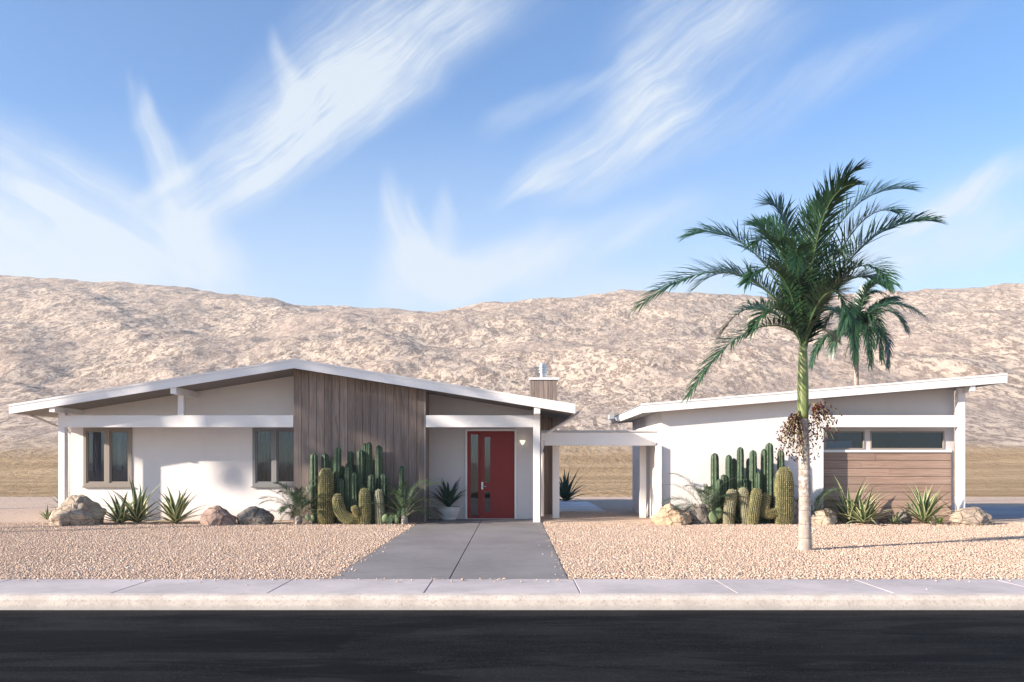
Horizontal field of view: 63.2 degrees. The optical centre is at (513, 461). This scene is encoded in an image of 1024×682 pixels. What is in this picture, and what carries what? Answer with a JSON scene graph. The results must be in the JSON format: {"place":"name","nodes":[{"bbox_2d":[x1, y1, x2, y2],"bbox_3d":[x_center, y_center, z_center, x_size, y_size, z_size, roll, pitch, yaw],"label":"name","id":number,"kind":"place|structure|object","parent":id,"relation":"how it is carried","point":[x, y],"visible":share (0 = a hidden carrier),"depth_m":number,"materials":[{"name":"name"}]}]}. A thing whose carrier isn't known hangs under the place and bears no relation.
{"place":"outdoors","nodes":[
{"label":"outdoors","id":0,"kind":"place"},
{"bbox_2d":[332,519,567,579],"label":"walkway","id":1,"kind":"structure","parent":0,"point":[475,549],"depth_m":12.75,"materials":[{"name":"concrete"}]},
{"bbox_2d":[435,506,461,519],"bbox_3d":[-1.589,1.261,20.250,0.650,0.330,0.650,0,0,0],"label":"plant pot","id":2,"kind":"object","parent":1,"relation":"on","point":[451,513],"visible":0.95,"depth_m":20.03,"materials":[{"name":"grey ceramic"}]},
{"bbox_2d":[427,478,466,506],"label":"agave","id":3,"kind":"object","parent":2,"relation":"in","point":[447,493],"visible":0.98,"depth_m":20.14,"materials":[{"name":"green plant"}]},
{"bbox_2d":[0,275,1023,496],"bbox_3d":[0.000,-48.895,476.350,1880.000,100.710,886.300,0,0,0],"label":"hills","id":4,"kind":"structure","parent":0,"point":[603,356],"depth_m":228.50,"materials":[{"name":"beige stone"}]},
{"bbox_2d":[0,610,1023,681],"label":"road","id":5,"kind":"structure","parent":0,"point":[511,645],"depth_m":7.12,"materials":[{"name":"black asphalt"}]},
{"bbox_2d":[0,579,1023,592],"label":"sidewalk","id":6,"kind":"structure","parent":0,"point":[510,586],"depth_m":9.50,"materials":[{"name":"concrete"}]},
{"bbox_2d":[0,497,1023,579],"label":"gravel yard","id":7,"kind":"structure","parent":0,"point":[26,509],"depth_m":15.26,"materials":[{"name":"beige gravel"}]},
{"bbox_2d":[35,505,54,519],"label":"agave","id":8,"kind":"object","parent":7,"relation":"on","point":[46,515],"visible":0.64,"depth_m":20.05,"materials":[{"name":"green plant"}]},
{"bbox_2d":[48,494,106,525],"bbox_3d":[-9.833,1.111,18.816,1.136,0.719,1.028,0,0,0],"label":"boulder","id":9,"kind":"object","parent":7,"relation":"on","point":[77,510],"visible":0.8,"depth_m":18.51,"materials":[{"name":"beige stone"}]},
{"bbox_2d":[98,490,142,522],"bbox_3d":[-8.952,1.009,18.866,1.348,0.802,1.216,0,0,0],"label":"agave","id":10,"kind":"object","parent":7,"relation":"on","point":[120,511],"visible":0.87,"depth_m":18.81,"materials":[{"name":"green plant"}]},
{"bbox_2d":[97,479,165,522],"bbox_3d":[-8.708,0.872,18.852,1.850,1.086,1.289,0,0,0],"label":"agave","id":11,"kind":"object","parent":7,"relation":"on","point":[140,510],"visible":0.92,"depth_m":18.99,"materials":[{"name":"green plant"}]},
{"bbox_2d":[149,485,204,522],"bbox_3d":[-7.734,0.970,18.851,1.641,0.882,1.261,0,0,0],"label":"agave","id":12,"kind":"object","parent":7,"relation":"on","point":[173,512],"visible":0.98,"depth_m":18.90,"materials":[{"name":"green plant"}]},
{"bbox_2d":[200,505,236,525],"bbox_3d":[-6.672,1.232,18.807,0.810,0.477,0.585,0,0,0],"label":"rock","id":13,"kind":"object","parent":7,"relation":"on","point":[217,515],"visible":0.79,"depth_m":18.64,"materials":[{"name":"brown stone"}]},
{"bbox_2d":[237,506,274,524],"bbox_3d":[-5.887,1.243,18.915,0.891,0.453,0.553,0,0,0],"label":"rock","id":14,"kind":"object","parent":7,"relation":"on","point":[253,515],"visible":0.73,"depth_m":18.73,"materials":[{"name":"grey stone"}]},
{"bbox_2d":[9,359,579,522],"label":"house","id":15,"kind":"structure","parent":7,"relation":"on","point":[232,441],"depth_m":20.35,"materials":[{"name":"paint"}]},
{"bbox_2d":[82,428,131,487],"bbox_3d":[-9.925,-0.092,20.415,1.230,1.465,0.250,0,0,0],"label":"window","id":16,"kind":"structure","parent":15,"relation":"in","point":[107,452],"depth_m":20.45,"materials":[{"name":"clear glass"}]},
{"bbox_2d":[251,428,293,487],"bbox_3d":[-5.778,-0.092,20.484,1.256,1.465,0.388,0,0,0],"label":"window","id":17,"kind":"structure","parent":15,"relation":"in","point":[274,431],"depth_m":20.35,"materials":[{"name":"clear glass"}]},
{"bbox_2d":[480,431,513,517],"bbox_3d":[-0.403,0.335,20.628,0.842,2.166,0.128,0,0,0],"label":"door","id":18,"kind":"structure","parent":15,"relation":"in","point":[496,447],"depth_m":20.64,"materials":[{"name":"red wood"}]},
{"bbox_2d":[520,440,525,452],"bbox_3d":[0.218,-0.356,20.567,0.150,0.323,0.164,0,0,0],"label":"wall lamp","id":19,"kind":"object","parent":15,"relation":"attached to","point":[522,443],"visible":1,"depth_m":20.55,"materials":[{"name":"white"}]},
{"bbox_2d":[257,473,339,524],"bbox_3d":[-4.877,0.861,18.878,2.152,1.254,1.054,0,0,0],"label":"feather palm","id":20,"kind":"object","parent":7,"relation":"on","point":[298,500],"visible":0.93,"depth_m":18.83,"materials":[{"name":"green plant"}]},
{"bbox_2d":[305,514,313,521],"bbox_3d":[-4.602,1.283,18.764,0.233,0.194,0.096,0,0,-15],"label":"prickly pear","id":21,"kind":"object","parent":7,"relation":"on","point":[308,518],"visible":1,"depth_m":18.74,"materials":[{"name":"green plant"}]},
{"bbox_2d":[310,453,317,523],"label":"column cactus","id":22,"kind":"object","parent":7,"relation":"on","point":[314,465],"depth_m":19.06,"materials":[{"name":"green plant"}]},
{"bbox_2d":[321,453,328,469],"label":"column cactus","id":23,"kind":"object","parent":7,"relation":"on","point":[324,460],"depth_m":19.17,"materials":[{"name":"green plant"}]},
{"bbox_2d":[317,467,334,524],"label":"golden cactus","id":24,"kind":"object","parent":7,"relation":"on","point":[326,486],"visible":0.9,"depth_m":18.82,"materials":[{"name":"green plant"}]},
{"bbox_2d":[329,457,333,476],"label":"column cactus","id":25,"kind":"object","parent":7,"relation":"on","point":[331,464],"depth_m":19.21,"materials":[{"name":"green plant"}]},
{"bbox_2d":[334,447,341,522],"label":"column cactus","id":26,"kind":"object","parent":7,"relation":"on","point":[337,464],"depth_m":19.09,"materials":[{"name":"green plant"}]},
{"bbox_2d":[336,478,344,523],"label":"column cactus","id":27,"kind":"object","parent":7,"relation":"on","point":[341,484],"depth_m":18.98,"materials":[{"name":"green plant"}]},
{"bbox_2d":[341,466,344,479],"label":"column cactus","id":28,"kind":"object","parent":7,"relation":"on","point":[343,472],"depth_m":19.26,"materials":[{"name":"green plant"}]},
{"bbox_2d":[344,466,351,512],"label":"column cactus","id":29,"kind":"object","parent":7,"relation":"on","point":[347,489],"depth_m":19.02,"materials":[{"name":"green plant"}]},
{"bbox_2d":[331,487,370,524],"bbox_3d":[-3.671,1.054,18.818,0.919,0.929,0.367,0,0,0],"label":"golden cactus","id":30,"kind":"object","parent":7,"relation":"on","point":[360,515],"visible":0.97,"depth_m":18.74,"materials":[{"name":"plant"}]},
{"bbox_2d":[348,451,353,472],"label":"column cactus","id":31,"kind":"object","parent":7,"relation":"on","point":[351,459],"depth_m":19.21,"materials":[{"name":"green plant"}]},
{"bbox_2d":[351,472,358,508],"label":"column cactus","id":32,"kind":"object","parent":7,"relation":"on","point":[354,490],"depth_m":19.00,"materials":[{"name":"green plant"}]},
{"bbox_2d":[356,449,364,498],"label":"column cactus","id":33,"kind":"object","parent":7,"relation":"on","point":[360,468],"depth_m":19.10,"materials":[{"name":"green plant"}]},
{"bbox_2d":[362,443,365,487],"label":"column cactus","id":34,"kind":"object","parent":7,"relation":"on","point":[364,447],"depth_m":19.22,"materials":[{"name":"green plant"}]},
{"bbox_2d":[365,442,372,488],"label":"column cactus","id":35,"kind":"object","parent":7,"relation":"on","point":[369,455],"depth_m":19.19,"materials":[{"name":"green plant"}]},
{"bbox_2d":[368,474,374,523],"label":"column cactus","id":36,"kind":"object","parent":7,"relation":"on","point":[371,485],"depth_m":19.00,"materials":[{"name":"green plant"}]},
{"bbox_2d":[375,445,382,489],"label":"column cactus","id":37,"kind":"object","parent":7,"relation":"on","point":[378,462],"depth_m":19.15,"materials":[{"name":"green plant"}]},
{"bbox_2d":[374,489,384,524],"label":"golden cactus","id":38,"kind":"object","parent":7,"relation":"on","point":[378,497],"visible":0.94,"depth_m":18.82,"materials":[{"name":"green plant"}]},
{"bbox_2d":[380,473,387,523],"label":"column cactus","id":39,"kind":"object","parent":7,"relation":"on","point":[383,485],"depth_m":19.09,"materials":[{"name":"green plant"}]},
{"bbox_2d":[382,514,398,522],"bbox_3d":[-2.789,1.289,18.809,0.413,0.232,0.096,0,0,-14],"label":"prickly pear","id":40,"kind":"object","parent":7,"relation":"on","point":[395,519],"visible":0.84,"depth_m":18.79,"materials":[{"name":"green plant"}]},
{"bbox_2d":[398,466,404,522],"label":"column cactus","id":41,"kind":"object","parent":7,"relation":"on","point":[401,474],"depth_m":19.13,"materials":[{"name":"green plant"}]},
{"bbox_2d":[359,478,448,524],"bbox_3d":[-2.482,0.937,18.884,2.092,1.094,0.957,0,0,0],"label":"feather palm","id":42,"kind":"object","parent":7,"relation":"on","point":[403,506],"visible":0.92,"depth_m":18.85,"materials":[{"name":"green plant"}]},
{"bbox_2d":[0,522,1023,589],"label":"gravel stones","id":43,"kind":"object","parent":7,"relation":"on","point":[138,531],"visible":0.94,"depth_m":13.38,"materials":[{"name":"beige gravel"}]},
{"bbox_2d":[514,501,605,511],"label":"patio slab","id":44,"kind":"structure","parent":7,"relation":"on","point":[575,506],"depth_m":25.22,"materials":[{"name":"concrete"}]},
{"bbox_2d":[559,467,592,501],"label":"agave","id":45,"kind":"object","parent":7,"relation":"on","point":[565,492],"visible":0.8,"depth_m":29.19,"materials":[{"name":"green plant"}]},
{"bbox_2d":[540,430,661,517],"bbox_3d":[2.058,0.365,20.550,2.795,2.230,2.300,0,0,0],"label":"breezeway","id":46,"kind":"object","parent":7,"relation":"on","point":[556,439],"visible":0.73,"depth_m":20.10,"materials":[{"name":"white painted wood"}]},
{"bbox_2d":[650,503,692,525],"bbox_3d":[3.575,1.208,18.865,0.966,0.523,0.723,0,0,0],"label":"rock","id":47,"kind":"object","parent":7,"relation":"on","point":[667,514],"visible":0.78,"depth_m":18.62,"materials":[{"name":"beige stone"}]},
{"bbox_2d":[689,504,708,523],"bbox_3d":[4.209,1.212,19.014,0.486,0.515,0.357,0,0,27],"label":"rock","id":48,"kind":"object","parent":7,"relation":"on","point":[699,514],"visible":0.72,"depth_m":18.86,"materials":[{"name":"grey stone"}]},
{"bbox_2d":[661,472,740,523],"bbox_3d":[4.434,0.854,18.983,2.234,1.241,1.058,0,0,0],"label":"feather palm","id":49,"kind":"object","parent":7,"relation":"on","point":[708,493],"visible":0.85,"depth_m":18.89,"materials":[{"name":"green plant"}]},
{"bbox_2d":[710,453,719,523],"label":"column cactus","id":50,"kind":"object","parent":7,"relation":"on","point":[715,470],"depth_m":19.06,"materials":[{"name":"green plant"}]},
{"bbox_2d":[709,507,722,523],"bbox_3d":[4.586,1.226,18.896,0.359,0.389,0.100,0,0,-13],"label":"prickly pear","id":51,"kind":"object","parent":7,"relation":"on","point":[713,518],"visible":0.9,"depth_m":18.87,"materials":[{"name":"green plant"}]},
{"bbox_2d":[716,479,722,523],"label":"column cactus","id":52,"kind":"object","parent":7,"relation":"on","point":[718,492],"depth_m":19.01,"materials":[{"name":"green plant"}]},
{"bbox_2d":[721,474,726,509],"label":"column cactus","id":53,"kind":"object","parent":7,"relation":"on","point":[724,485],"depth_m":19.05,"materials":[{"name":"green plant"}]},
{"bbox_2d":[725,455,732,490],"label":"column cactus","id":54,"kind":"object","parent":7,"relation":"on","point":[728,467],"depth_m":19.11,"materials":[{"name":"green plant"}]},
{"bbox_2d":[722,489,737,524],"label":"golden cactus","id":55,"kind":"object","parent":7,"relation":"on","point":[729,507],"visible":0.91,"depth_m":18.79,"materials":[{"name":"plant"}]},
{"bbox_2d":[732,458,736,522],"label":"column cactus","id":56,"kind":"object","parent":7,"relation":"on","point":[734,465],"depth_m":19.19,"materials":[{"name":"green plant"}]},
{"bbox_2d":[736,447,743,523],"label":"column cactus","id":57,"kind":"object","parent":7,"relation":"on","point":[740,464],"depth_m":19.09,"materials":[{"name":"green plant"}]},
{"bbox_2d":[738,487,748,524],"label":"golden cactus","id":58,"kind":"object","parent":7,"relation":"on","point":[743,498],"visible":0.91,"depth_m":18.82,"materials":[{"name":"beige plant"}]},
{"bbox_2d":[742,478,747,488],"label":"column cactus","id":59,"kind":"object","parent":7,"relation":"on","point":[744,482],"depth_m":19.06,"materials":[{"name":"green plant"}]},
{"bbox_2d":[746,458,748,491],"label":"column cactus","id":60,"kind":"object","parent":7,"relation":"on","point":[747,469],"depth_m":19.21,"materials":[{"name":"green plant"}]},
{"bbox_2d":[749,450,757,497],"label":"column cactus","id":61,"kind":"object","parent":7,"relation":"on","point":[753,470],"depth_m":19.08,"materials":[{"name":"green plant"}]},
{"bbox_2d":[747,488,761,524],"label":"golden cactus","id":62,"kind":"object","parent":7,"relation":"on","point":[755,500],"visible":0.94,"depth_m":18.73,"materials":[{"name":"plant"}]},
{"bbox_2d":[756,472,761,523],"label":"column cactus","id":63,"kind":"object","parent":7,"relation":"on","point":[758,481],"depth_m":19.03,"materials":[{"name":"green plant"}]},
{"bbox_2d":[760,449,766,523],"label":"column cactus","id":64,"kind":"object","parent":7,"relation":"on","point":[763,466],"depth_m":19.15,"materials":[{"name":"green plant"}]},
{"bbox_2d":[765,443,773,523],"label":"column cactus","id":65,"kind":"object","parent":7,"relation":"on","point":[770,460],"depth_m":19.09,"materials":[{"name":"green plant"}]},
{"bbox_2d":[772,475,775,523],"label":"column cactus","id":66,"kind":"object","parent":7,"relation":"on","point":[773,492],"depth_m":19.08,"materials":[{"name":"green plant"}]},
{"bbox_2d":[759,466,794,524],"bbox_3d":[5.963,0.817,18.899,0.845,1.401,0.482,0,0,0],"label":"golden cactus","id":67,"kind":"object","parent":7,"relation":"on","point":[781,511],"visible":0.94,"depth_m":18.77,"materials":[{"name":"plant"}]},
{"bbox_2d":[777,450,784,469],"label":"column cactus","id":68,"kind":"object","parent":7,"relation":"on","point":[781,463],"depth_m":19.17,"materials":[{"name":"green plant"}]},
{"bbox_2d":[628,158,949,550],"bbox_3d":[4.754,-1.609,13.517,4.012,6.179,4.821,0,0,36],"label":"palm tree","id":69,"kind":"object","parent":7,"relation":"on","point":[806,292],"visible":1,"depth_m":12.97,"materials":[{"name":"green plant"}]},
{"bbox_2d":[608,373,1007,522],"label":"house","id":70,"kind":"structure","parent":7,"relation":"on","point":[889,438],"depth_m":19.50,"materials":[{"name":"paint"}]},
{"bbox_2d":[825,431,864,448],"bbox_3d":[7.892,-0.504,19.875,0.946,0.438,0.100,0,0,0],"label":"window","id":71,"kind":"structure","parent":70,"relation":"in","point":[828,444],"depth_m":19.90,"materials":[{"name":"grey glass"}]},
{"bbox_2d":[870,431,944,448],"bbox_3d":[9.383,-0.504,19.860,1.771,0.438,0.070,0,0,0],"label":"window","id":72,"kind":"structure","parent":70,"relation":"in","point":[943,432],"depth_m":19.83,"materials":[{"name":"grey glass"}]},
{"bbox_2d":[794,484,846,522],"bbox_3d":[6.780,0.973,19.059,1.700,1.049,0.895,0,0,0],"label":"feather palm","id":73,"kind":"object","parent":7,"relation":"on","point":[819,497],"visible":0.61,"depth_m":18.96,"materials":[{"name":"green plant"}]},
{"bbox_2d":[811,508,836,524],"bbox_3d":[7.051,1.270,18.991,0.616,0.401,0.524,0,0,44],"label":"rock","id":74,"kind":"object","parent":7,"relation":"on","point":[819,517],"visible":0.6,"depth_m":18.81,"materials":[{"name":"beige stone"}]},
{"bbox_2d":[816,474,887,521],"bbox_3d":[7.821,0.844,18.981,1.810,1.143,1.050,0,0,0],"label":"agave","id":75,"kind":"object","parent":7,"relation":"on","point":[847,502],"visible":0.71,"depth_m":19.13,"materials":[{"name":"green plant"}]},
{"bbox_2d":[837,488,895,524],"bbox_3d":[8.028,0.980,18.747,1.494,0.869,1.466,0,0,0],"label":"agave","id":76,"kind":"object","parent":7,"relation":"on","point":[869,515],"visible":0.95,"depth_m":18.74,"materials":[{"name":"green plant"}]},
{"bbox_2d":[808,276,928,385],"bbox_3d":[11.727,-2.413,27.543,3.752,7.785,2.597,0,0,20],"label":"palm tree","id":77,"kind":"object","parent":7,"relation":"on","point":[876,327],"visible":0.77,"depth_m":27.08,"materials":[{"name":"green plant"}]},
{"bbox_2d":[885,513,904,523],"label":"agave","id":78,"kind":"object","parent":7,"relation":"on","point":[895,521],"visible":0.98,"depth_m":18.78,"materials":[{"name":"green plant"}]},
{"bbox_2d":[897,510,911,523],"bbox_3d":[8.999,1.296,19.189,0.354,0.348,0.291,0,0,0],"label":"rock","id":79,"kind":"object","parent":7,"relation":"on","point":[905,518],"visible":0.67,"depth_m":19.11,"materials":[{"name":"grey stone"}]},
{"bbox_2d":[884,480,958,524],"bbox_3d":[9.364,0.920,18.816,1.707,0.990,1.336,0,0,0],"label":"agave","id":80,"kind":"object","parent":7,"relation":"on","point":[923,512],"visible":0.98,"depth_m":18.91,"materials":[{"name":"green plant"}]},
{"bbox_2d":[934,515,945,523],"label":"seedling","id":81,"kind":"object","parent":7,"relation":"on","point":[939,521],"visible":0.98,"depth_m":18.77,"materials":[{"name":"green plant"}]},
{"bbox_2d":[948,507,993,525],"bbox_3d":[10.335,1.246,18.806,1.003,0.448,0.690,0,0,0],"label":"rock","id":82,"kind":"object","parent":7,"relation":"on","point":[972,516],"visible":0.81,"depth_m":18.64,"materials":[{"name":"beige stone"}]},
{"bbox_2d":[0,0,1023,311],"label":"sky","id":83,"kind":"structure","parent":0,"point":[411,155],"materials":[{"name":"blue"}]},
{"bbox_2d":[879,514,892,523],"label":"rock","id":84,"kind":"object","parent":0,"point":[883,520],"visible":0.51,"depth_m":19.06,"materials":[{"name":"grey stone"}]},
{"bbox_2d":[954,507,1023,518],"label":"side driveway","id":85,"kind":"structure","parent":0,"point":[1006,512],"depth_m":23.05,"materials":[{"name":"concrete"}]},
{"label":"ground","id":86,"kind":"structure","parent":0,"visible":0},
{"bbox_2d":[0,593,1023,609],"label":"kerb","id":87,"kind":"structure","parent":86,"relation":"on","point":[511,601],"depth_m":8.86,"materials":[{"name":"concrete"}]}
]}

